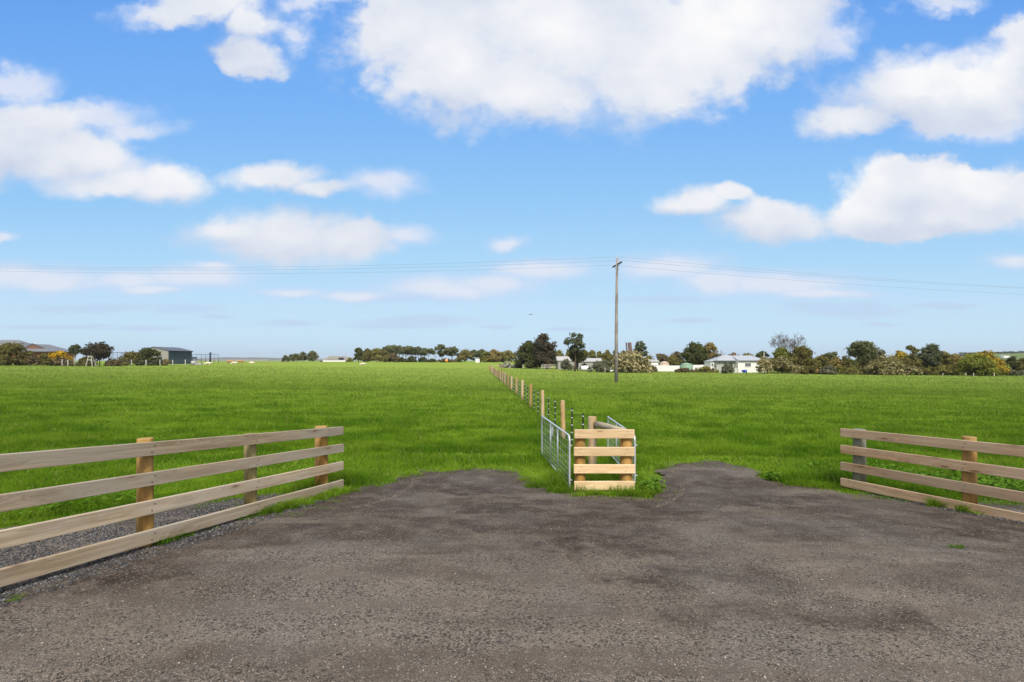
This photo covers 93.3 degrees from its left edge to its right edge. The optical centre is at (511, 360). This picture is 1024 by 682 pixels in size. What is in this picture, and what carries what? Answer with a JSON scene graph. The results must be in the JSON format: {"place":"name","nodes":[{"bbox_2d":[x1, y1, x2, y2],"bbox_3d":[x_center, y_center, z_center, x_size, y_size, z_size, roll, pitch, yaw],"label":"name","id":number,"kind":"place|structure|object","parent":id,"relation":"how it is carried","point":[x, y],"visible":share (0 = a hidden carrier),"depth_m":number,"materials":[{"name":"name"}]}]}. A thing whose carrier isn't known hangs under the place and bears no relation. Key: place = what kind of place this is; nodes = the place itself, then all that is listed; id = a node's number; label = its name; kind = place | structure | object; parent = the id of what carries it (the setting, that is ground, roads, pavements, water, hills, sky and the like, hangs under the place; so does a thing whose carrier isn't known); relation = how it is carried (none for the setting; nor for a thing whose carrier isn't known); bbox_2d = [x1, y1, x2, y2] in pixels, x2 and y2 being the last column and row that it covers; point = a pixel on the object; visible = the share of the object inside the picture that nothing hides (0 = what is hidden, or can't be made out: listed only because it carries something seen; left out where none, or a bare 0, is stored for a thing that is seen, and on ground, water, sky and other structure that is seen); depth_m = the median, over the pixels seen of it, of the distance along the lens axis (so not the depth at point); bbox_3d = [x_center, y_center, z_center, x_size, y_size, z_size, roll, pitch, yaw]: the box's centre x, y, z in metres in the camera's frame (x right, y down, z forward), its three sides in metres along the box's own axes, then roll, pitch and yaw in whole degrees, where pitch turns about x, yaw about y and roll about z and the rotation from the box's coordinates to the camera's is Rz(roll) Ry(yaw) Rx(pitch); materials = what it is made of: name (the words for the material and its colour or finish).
{"place":"outdoors","nodes":[
{"label":"outdoors","id":0,"kind":"place"},
{"bbox_2d":[120,357,377,360],"bbox_3d":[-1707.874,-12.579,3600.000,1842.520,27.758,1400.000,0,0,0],"label":"hills","id":1,"kind":"structure","parent":0,"point":[244,359],"depth_m":3222.08,"materials":[{"name":"green plant"}]},
{"bbox_2d":[0,361,1023,601],"bbox_3d":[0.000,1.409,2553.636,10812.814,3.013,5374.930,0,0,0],"label":"ground","id":2,"kind":"structure","parent":0,"point":[469,365],"depth_m":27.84,"materials":[{"name":"green plant"}]},
{"bbox_2d":[0,341,36,365],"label":"shrub","id":3,"kind":"object","parent":2,"relation":"on","point":[7,350],"visible":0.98,"depth_m":95.29,"materials":[{"name":"green plant"}]},
{"bbox_2d":[24,355,40,365],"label":"shrub","id":4,"kind":"object","parent":2,"relation":"on","point":[30,360],"visible":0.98,"depth_m":96.62,"materials":[{"name":"green plant"}]},
{"bbox_2d":[0,340,73,362],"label":"brick house","id":5,"kind":"structure","parent":2,"relation":"on","point":[38,349],"depth_m":114.35,"materials":[{"name":"brown tile"}]},
{"bbox_2d":[37,353,52,365],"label":"shrub","id":6,"kind":"object","parent":2,"relation":"on","point":[44,359],"visible":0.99,"depth_m":97.60,"materials":[{"name":"green plant"}]},
{"bbox_2d":[47,350,72,360],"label":"wattle bush","id":7,"kind":"object","parent":2,"relation":"on","point":[55,354],"visible":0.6,"depth_m":103.31,"materials":[{"name":"yellow plant"}]},
{"bbox_2d":[48,356,73,365],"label":"shrub","id":8,"kind":"object","parent":2,"relation":"on","point":[57,361],"visible":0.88,"depth_m":99.46,"materials":[{"name":"green plant"}]},
{"bbox_2d":[68,344,82,365],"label":"young tree","id":9,"kind":"object","parent":2,"relation":"on","point":[75,349],"visible":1,"depth_m":95.73,"materials":[{"name":"green plant"}]},
{"bbox_2d":[75,356,97,365],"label":"shrub","id":10,"kind":"object","parent":2,"relation":"on","point":[82,361],"visible":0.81,"depth_m":103.21,"materials":[{"name":"green plant"}]},
{"bbox_2d":[80,341,114,365],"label":"spreading tree","id":11,"kind":"object","parent":2,"relation":"on","point":[99,351],"visible":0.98,"depth_m":101.06,"materials":[{"name":"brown plant"}]},
{"bbox_2d":[104,358,123,365],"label":"shrub","id":12,"kind":"object","parent":2,"relation":"on","point":[112,362],"visible":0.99,"depth_m":102.52,"materials":[{"name":"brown plant"}]},
{"bbox_2d":[118,351,141,365],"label":"shrub","id":13,"kind":"object","parent":2,"relation":"on","point":[127,357],"visible":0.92,"depth_m":110.93,"materials":[{"name":"green plant"}]},
{"bbox_2d":[62,360,197,365],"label":"paddock edge fence","id":14,"kind":"object","parent":2,"relation":"on","point":[131,362],"visible":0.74,"depth_m":108.90,"materials":[{"name":"wood"}]},
{"bbox_2d":[133,347,162,365],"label":"shrub","id":15,"kind":"object","parent":2,"relation":"on","point":[147,354],"visible":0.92,"depth_m":113.06,"materials":[{"name":"green plant"}]},
{"bbox_2d":[138,347,192,363],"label":"steel shed","id":16,"kind":"structure","parent":2,"relation":"on","point":[176,355],"depth_m":137.93,"materials":[{"name":"metal"}]},
{"bbox_2d":[0,425,343,586],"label":"post and rail fence","id":17,"kind":"object","parent":2,"relation":"on","point":[146,506],"visible":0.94,"depth_m":4.63,"materials":[{"name":"brown wood"}]},
{"bbox_2d":[192,352,218,363],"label":"cattle yard","id":18,"kind":"structure","parent":2,"relation":"on","point":[209,354],"depth_m":142.48,"materials":[{"name":"grey metal"}]},
{"bbox_2d":[306,350,318,361],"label":"gum tree","id":19,"kind":"object","parent":2,"relation":"on","point":[312,356],"visible":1,"depth_m":248.74,"materials":[{"name":"green plant"}]},
{"bbox_2d":[320,356,355,361],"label":"farm shed group","id":20,"kind":"object","parent":2,"relation":"on","point":[336,359],"visible":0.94,"depth_m":301.00,"materials":[{"name":"beige metal"}]},
{"bbox_2d":[353,347,362,361],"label":"broad tree","id":21,"kind":"object","parent":2,"relation":"on","point":[358,352],"visible":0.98,"depth_m":230.79,"materials":[{"name":"green plant"}]},
{"bbox_2d":[361,348,371,361],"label":"broad tree","id":22,"kind":"object","parent":2,"relation":"on","point":[366,353],"visible":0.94,"depth_m":231.06,"materials":[{"name":"green plant"}]},
{"bbox_2d":[370,348,382,361],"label":"broad tree","id":23,"kind":"object","parent":2,"relation":"on","point":[376,352],"visible":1,"depth_m":230.07,"materials":[{"name":"green plant"}]},
{"bbox_2d":[379,350,390,361],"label":"broad tree","id":24,"kind":"object","parent":2,"relation":"on","point":[385,354],"visible":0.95,"depth_m":230.72,"materials":[{"name":"green plant"}]},
{"bbox_2d":[380,345,396,361],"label":"tall gum tree","id":25,"kind":"object","parent":2,"relation":"on","point":[390,348],"visible":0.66,"depth_m":237.54,"materials":[{"name":"green plant"}]},
{"bbox_2d":[387,353,400,361],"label":"broad tree","id":26,"kind":"object","parent":2,"relation":"on","point":[392,357],"visible":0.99,"depth_m":230.88,"materials":[{"name":"green plant"}]},
{"bbox_2d":[398,345,416,357],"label":"tall gum tree","id":27,"kind":"object","parent":2,"relation":"on","point":[407,349],"visible":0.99,"depth_m":238.51,"materials":[{"name":"green plant"}]},
{"bbox_2d":[417,348,435,356],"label":"tall gum tree","id":28,"kind":"object","parent":2,"relation":"on","point":[425,351],"visible":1,"depth_m":238.97,"materials":[{"name":"green plant"}]},
{"bbox_2d":[434,344,447,356],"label":"broad tree","id":29,"kind":"object","parent":2,"relation":"on","point":[441,349],"visible":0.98,"depth_m":234.88,"materials":[{"name":"green plant"}]},
{"bbox_2d":[445,346,459,358],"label":"broad tree","id":30,"kind":"object","parent":2,"relation":"on","point":[452,351],"visible":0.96,"depth_m":234.46,"materials":[{"name":"green plant"}]},
{"bbox_2d":[454,348,475,361],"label":"broad tree","id":31,"kind":"object","parent":2,"relation":"on","point":[464,355],"visible":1,"depth_m":234.25,"materials":[{"name":"green plant"}]},
{"bbox_2d":[470,349,484,357],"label":"broad tree","id":32,"kind":"object","parent":2,"relation":"on","point":[477,353],"visible":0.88,"depth_m":233.69,"materials":[{"name":"green plant"}]},
{"bbox_2d":[477,350,493,361],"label":"broad tree","id":33,"kind":"object","parent":2,"relation":"on","point":[485,356],"visible":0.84,"depth_m":234.09,"materials":[{"name":"green plant"}]},
{"bbox_2d":[487,349,502,361],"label":"broad tree","id":34,"kind":"object","parent":2,"relation":"on","point":[495,353],"visible":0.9,"depth_m":234.38,"materials":[{"name":"green plant"}]},
{"bbox_2d":[499,350,517,361],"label":"broad tree","id":35,"kind":"object","parent":2,"relation":"on","point":[509,355],"visible":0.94,"depth_m":233.85,"materials":[{"name":"green plant"}]},
{"bbox_2d":[0,458,1023,681],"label":"gravel forecourt","id":36,"kind":"structure","parent":2,"relation":"on","point":[371,576],"depth_m":3.68,"materials":[{"name":"grey gravel"}]},
{"bbox_2d":[0,493,1023,606],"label":"crushed stone","id":37,"kind":"object","parent":36,"relation":"on","point":[72,575],"visible":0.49,"depth_m":4.77,"materials":[{"name":"grey gravel"}]},
{"bbox_2d":[13,459,1023,513],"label":"weeds","id":38,"kind":"object","parent":2,"relation":"on","point":[1010,483],"visible":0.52,"depth_m":8.18,"materials":[{"name":"green plant"}]},
{"bbox_2d":[513,340,543,368],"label":"dark tree","id":39,"kind":"object","parent":2,"relation":"on","point":[524,352],"visible":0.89,"depth_m":129.39,"materials":[{"name":"green plant"}]},
{"bbox_2d":[489,365,587,444],"bbox_3d":[-0.218,1.675,53.354,2.641,1.483,88.053,0,0,-4],"label":"wire fence","id":40,"kind":"object","parent":2,"relation":"on","point":[562,402],"visible":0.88,"depth_m":18.52,"materials":[{"name":"brown wood"}]},
{"bbox_2d":[530,333,558,368],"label":"dark tree","id":41,"kind":"object","parent":2,"relation":"on","point":[544,348],"visible":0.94,"depth_m":126.86,"materials":[{"name":"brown plant"}]},
{"bbox_2d":[541,415,572,488],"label":"wire gate","id":42,"kind":"structure","parent":2,"relation":"on","point":[557,445],"depth_m":8.85,"materials":[{"name":"metal"}]},
{"bbox_2d":[555,356,574,368],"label":"old shed","id":43,"kind":"structure","parent":2,"relation":"on","point":[558,359],"depth_m":123.11,"materials":[{"name":"beige metal"}]},
{"bbox_2d":[560,358,573,369],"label":"shrub","id":44,"kind":"object","parent":2,"relation":"on","point":[565,364],"visible":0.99,"depth_m":111.41,"materials":[{"name":"green plant"}]},
{"bbox_2d":[563,332,585,370],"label":"slender gum","id":45,"kind":"object","parent":2,"relation":"on","point":[574,348],"visible":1,"depth_m":101.34,"materials":[{"name":"green plant"}]},
{"bbox_2d":[568,351,587,370],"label":"slender gum","id":46,"kind":"object","parent":2,"relation":"on","point":[581,356],"visible":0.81,"depth_m":103.12,"materials":[{"name":"green plant"}]},
{"bbox_2d":[576,358,601,369],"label":"old shed","id":47,"kind":"structure","parent":2,"relation":"on","point":[589,361],"depth_m":122.00,"materials":[{"name":"beige metal"}]},
{"bbox_2d":[587,350,595,357],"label":"hedge tree","id":48,"kind":"object","parent":2,"relation":"on","point":[592,353],"visible":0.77,"depth_m":203.96,"materials":[{"name":"green plant"}]},
{"bbox_2d":[587,360,613,371],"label":"shrub","id":49,"kind":"object","parent":2,"relation":"on","point":[602,366],"visible":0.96,"depth_m":95.80,"materials":[{"name":"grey plant"}]},
{"bbox_2d":[574,416,634,491],"bbox_3d":[1.483,1.749,8.589,0.982,1.338,1.690,0,0,0],"label":"gateway fence panel","id":50,"kind":"object","parent":2,"relation":"on","point":[624,451],"visible":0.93,"depth_m":7.75,"materials":[{"name":"brown wood"}]},
{"bbox_2d":[607,416,637,481],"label":"wire gate","id":51,"kind":"structure","parent":50,"relation":"attached to","point":[635,445],"depth_m":9.40,"materials":[{"name":"metal"}]},
{"bbox_2d":[612,258,621,381],"bbox_3d":[10.787,-4.065,49.983,0.397,13.370,2.591,0,0,-11],"label":"power pole","id":52,"kind":"object","parent":2,"relation":"on","point":[616,336],"visible":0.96,"depth_m":49.86,"materials":[{"name":"wood"}]},
{"bbox_2d":[28,265,1007,293],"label":"power line","id":53,"kind":"object","parent":52,"relation":"attached to","point":[454,270],"visible":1,"depth_m":53.27,"materials":[{"name":"black metal"}]},
{"bbox_2d":[27,257,1023,287],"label":"power line","id":54,"kind":"object","parent":52,"relation":"attached to","point":[406,264],"visible":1,"depth_m":52.06,"materials":[{"name":"black metal"}]},
{"bbox_2d":[611,348,653,372],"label":"flowering shrub","id":55,"kind":"object","parent":2,"relation":"on","point":[630,361],"visible":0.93,"depth_m":93.30,"materials":[{"name":"brown plant"}]},
{"bbox_2d":[634,340,648,357],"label":"dark tree","id":56,"kind":"object","parent":2,"relation":"on","point":[641,347],"visible":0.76,"depth_m":111.55,"materials":[{"name":"green plant"}]},
{"bbox_2d":[656,353,669,365],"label":"broad tree","id":57,"kind":"object","parent":2,"relation":"on","point":[661,357],"visible":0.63,"depth_m":149.08,"materials":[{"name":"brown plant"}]},
{"bbox_2d":[656,365,679,371],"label":"paling fence","id":58,"kind":"object","parent":2,"relation":"on","point":[666,368],"visible":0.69,"depth_m":105.98,"materials":[{"name":"wood"}]},
{"bbox_2d":[668,354,680,365],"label":"broad tree","id":59,"kind":"object","parent":2,"relation":"on","point":[672,360],"visible":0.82,"depth_m":148.77,"materials":[{"name":"green plant"}]},
{"bbox_2d":[670,351,685,365],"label":"broad tree","id":60,"kind":"object","parent":2,"relation":"on","point":[677,354],"visible":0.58,"depth_m":149.32,"materials":[{"name":"green plant"}]},
{"bbox_2d":[674,368,695,372],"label":"shrub","id":61,"kind":"object","parent":2,"relation":"on","point":[684,370],"visible":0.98,"depth_m":94.48,"materials":[{"name":"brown plant"}]},
{"bbox_2d":[680,363,692,371],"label":"water tank","id":62,"kind":"object","parent":2,"relation":"on","point":[687,365],"visible":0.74,"depth_m":98.93,"materials":[{"name":"green plastic"}]},
{"bbox_2d":[677,341,709,365],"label":"dark tree","id":63,"kind":"object","parent":2,"relation":"on","point":[697,353],"visible":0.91,"depth_m":110.82,"materials":[{"name":"green plant"}]},
{"bbox_2d":[695,366,718,372],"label":"shrub","id":64,"kind":"object","parent":2,"relation":"on","point":[706,369],"visible":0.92,"depth_m":96.19,"materials":[{"name":"green plant"}]},
{"bbox_2d":[706,342,717,357],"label":"golden tree","id":65,"kind":"object","parent":2,"relation":"on","point":[711,346],"visible":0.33,"depth_m":121.20,"materials":[{"name":"brown plant"}]},
{"bbox_2d":[720,363,734,372],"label":"shrub","id":66,"kind":"object","parent":2,"relation":"on","point":[726,368],"visible":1,"depth_m":90.45,"materials":[{"name":"green plant"}]},
{"bbox_2d":[703,353,765,372],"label":"white house","id":67,"kind":"structure","parent":2,"relation":"on","point":[748,363],"depth_m":102.42,"materials":[{"name":"paint"}]},
{"bbox_2d":[755,351,771,357],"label":"broad tree","id":68,"kind":"object","parent":2,"relation":"on","point":[759,354],"visible":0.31,"depth_m":149.47,"materials":[{"name":"green plant"}]},
{"bbox_2d":[755,357,773,373],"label":"flowering shrub","id":69,"kind":"object","parent":2,"relation":"on","point":[764,364],"visible":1,"depth_m":89.43,"materials":[{"name":"brown plant"}]},
{"bbox_2d":[772,347,790,370],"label":"green tree","id":70,"kind":"object","parent":2,"relation":"on","point":[780,351],"visible":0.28,"depth_m":97.34,"materials":[{"name":"green plant"}]},
{"bbox_2d":[770,355,794,373],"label":"flowering shrub","id":71,"kind":"object","parent":2,"relation":"on","point":[780,364],"visible":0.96,"depth_m":90.10,"materials":[{"name":"brown plant"}]},
{"bbox_2d":[768,333,806,352],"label":"bare tree","id":72,"kind":"object","parent":2,"relation":"on","point":[791,343],"visible":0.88,"depth_m":99.97,"materials":[{"name":"grey plant"}]},
{"bbox_2d":[790,365,803,373],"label":"shrub","id":73,"kind":"object","parent":2,"relation":"on","point":[797,369],"visible":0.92,"depth_m":87.56,"materials":[{"name":"brown plant"}]},
{"bbox_2d":[786,345,818,371],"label":"brown tree","id":74,"kind":"object","parent":2,"relation":"on","point":[801,355],"visible":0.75,"depth_m":95.11,"materials":[{"name":"green plant"}]},
{"bbox_2d":[801,365,818,373],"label":"shrub","id":75,"kind":"object","parent":2,"relation":"on","point":[808,369],"visible":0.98,"depth_m":86.56,"materials":[{"name":"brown plant"}]},
{"bbox_2d":[815,354,832,369],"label":"broad tree","id":76,"kind":"object","parent":2,"relation":"on","point":[822,360],"visible":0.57,"depth_m":98.23,"materials":[{"name":"green plant"}]},
{"bbox_2d":[817,365,838,374],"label":"shrub","id":77,"kind":"object","parent":2,"relation":"on","point":[829,369],"visible":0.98,"depth_m":85.43,"materials":[{"name":"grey plant"}]},
{"bbox_2d":[823,351,837,361],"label":"gum tree","id":78,"kind":"object","parent":2,"relation":"on","point":[834,354],"visible":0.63,"depth_m":119.15,"materials":[{"name":"green plant"}]},
{"bbox_2d":[827,357,842,369],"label":"broad tree","id":79,"kind":"object","parent":2,"relation":"on","point":[836,361],"visible":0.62,"depth_m":99.50,"materials":[{"name":"brown plant"}]},
{"bbox_2d":[839,355,853,367],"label":"broad tree","id":80,"kind":"object","parent":2,"relation":"on","point":[846,363],"visible":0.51,"depth_m":100.45,"materials":[{"name":"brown plant"}]},
{"bbox_2d":[842,366,863,374],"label":"shrub","id":81,"kind":"object","parent":2,"relation":"on","point":[851,370],"visible":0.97,"depth_m":86.53,"materials":[{"name":"green plant"}]},
{"bbox_2d":[845,340,878,374],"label":"red gum","id":82,"kind":"object","parent":2,"relation":"on","point":[867,351],"visible":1,"depth_m":87.95,"materials":[{"name":"green plant"}]},
{"bbox_2d":[872,347,885,359],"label":"gum tree","id":83,"kind":"object","parent":2,"relation":"on","point":[880,353],"visible":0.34,"depth_m":92.57,"materials":[{"name":"green plant"}]},
{"bbox_2d":[858,355,906,374],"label":"shrub","id":84,"kind":"object","parent":2,"relation":"on","point":[883,365],"visible":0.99,"depth_m":85.73,"materials":[{"name":"brown plant"}]},
{"bbox_2d":[891,350,907,361],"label":"golden tree","id":85,"kind":"object","parent":2,"relation":"on","point":[900,354],"visible":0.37,"depth_m":111.23,"materials":[{"name":"yellow plant"}]},
{"bbox_2d":[902,345,922,374],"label":"broad tree","id":86,"kind":"object","parent":2,"relation":"on","point":[910,359],"visible":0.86,"depth_m":88.36,"materials":[{"name":"green plant"}]},
{"bbox_2d":[902,365,923,374],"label":"shrub","id":87,"kind":"object","parent":2,"relation":"on","point":[911,369],"visible":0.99,"depth_m":86.54,"materials":[{"name":"brown plant"}]},
{"bbox_2d":[914,366,940,374],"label":"shrub","id":88,"kind":"object","parent":2,"relation":"on","point":[928,370],"visible":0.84,"depth_m":86.21,"materials":[{"name":"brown plant"}]},
{"bbox_2d":[915,343,946,367],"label":"dark tree","id":89,"kind":"object","parent":2,"relation":"on","point":[930,355],"visible":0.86,"depth_m":89.20,"materials":[{"name":"green plant"}]},
{"bbox_2d":[840,428,1023,521],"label":"post and rail fence","id":90,"kind":"object","parent":2,"relation":"on","point":[969,487],"visible":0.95,"depth_m":6.88,"materials":[{"name":"beige wood"}]},
{"bbox_2d":[940,351,952,365],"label":"broad tree","id":91,"kind":"object","parent":2,"relation":"on","point":[945,361],"visible":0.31,"depth_m":90.44,"materials":[{"name":"green plant"}]},
{"bbox_2d":[935,364,958,375],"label":"shrub","id":92,"kind":"object","parent":2,"relation":"on","point":[948,369],"visible":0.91,"depth_m":86.13,"materials":[{"name":"green plant"}]},
{"bbox_2d":[948,354,960,366],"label":"golden tree","id":93,"kind":"object","parent":2,"relation":"on","point":[956,358],"visible":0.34,"depth_m":95.42,"materials":[{"name":"brown plant"}]},
{"bbox_2d":[953,353,1003,375],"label":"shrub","id":94,"kind":"object","parent":2,"relation":"on","point":[982,365],"visible":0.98,"depth_m":83.94,"materials":[{"name":"green plant"}]},
{"bbox_2d":[974,350,1011,374],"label":"wattle tree","id":95,"kind":"object","parent":2,"relation":"on","point":[998,362],"visible":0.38,"depth_m":86.97,"materials":[{"name":"yellow plant"}]},
{"bbox_2d":[1004,356,1017,370],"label":"tree","id":96,"kind":"object","parent":2,"relation":"on","point":[1011,361],"visible":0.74,"depth_m":91.68,"materials":[{"name":"green plant"}]},
{"bbox_2d":[1004,370,1023,375],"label":"shrub","id":97,"kind":"object","parent":2,"relation":"on","point":[1016,372],"visible":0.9,"depth_m":86.61,"materials":[{"name":"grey plant"}]},
{"bbox_2d":[1015,358,1023,370],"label":"tree","id":98,"kind":"object","parent":2,"relation":"on","point":[1019,365],"visible":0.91,"depth_m":90.01,"materials":[{"name":"green plant"}]},
{"bbox_2d":[0,0,1023,360],"label":"sky","id":99,"kind":"structure","parent":0,"point":[872,140],"materials":[{"name":"blue"}]},
{"bbox_2d":[854,353,1023,360],"bbox_3d":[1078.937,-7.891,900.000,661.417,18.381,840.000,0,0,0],"label":"green hill","id":100,"kind":"structure","parent":0,"point":[1018,355],"depth_m":800.34,"materials":[{"name":"green plant"}]},
{"bbox_2d":[950,351,1023,355],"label":"skyline wood","id":101,"kind":"object","parent":100,"relation":"on","point":[1006,352],"visible":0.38,"depth_m":872.35,"materials":[{"name":"green plant"}]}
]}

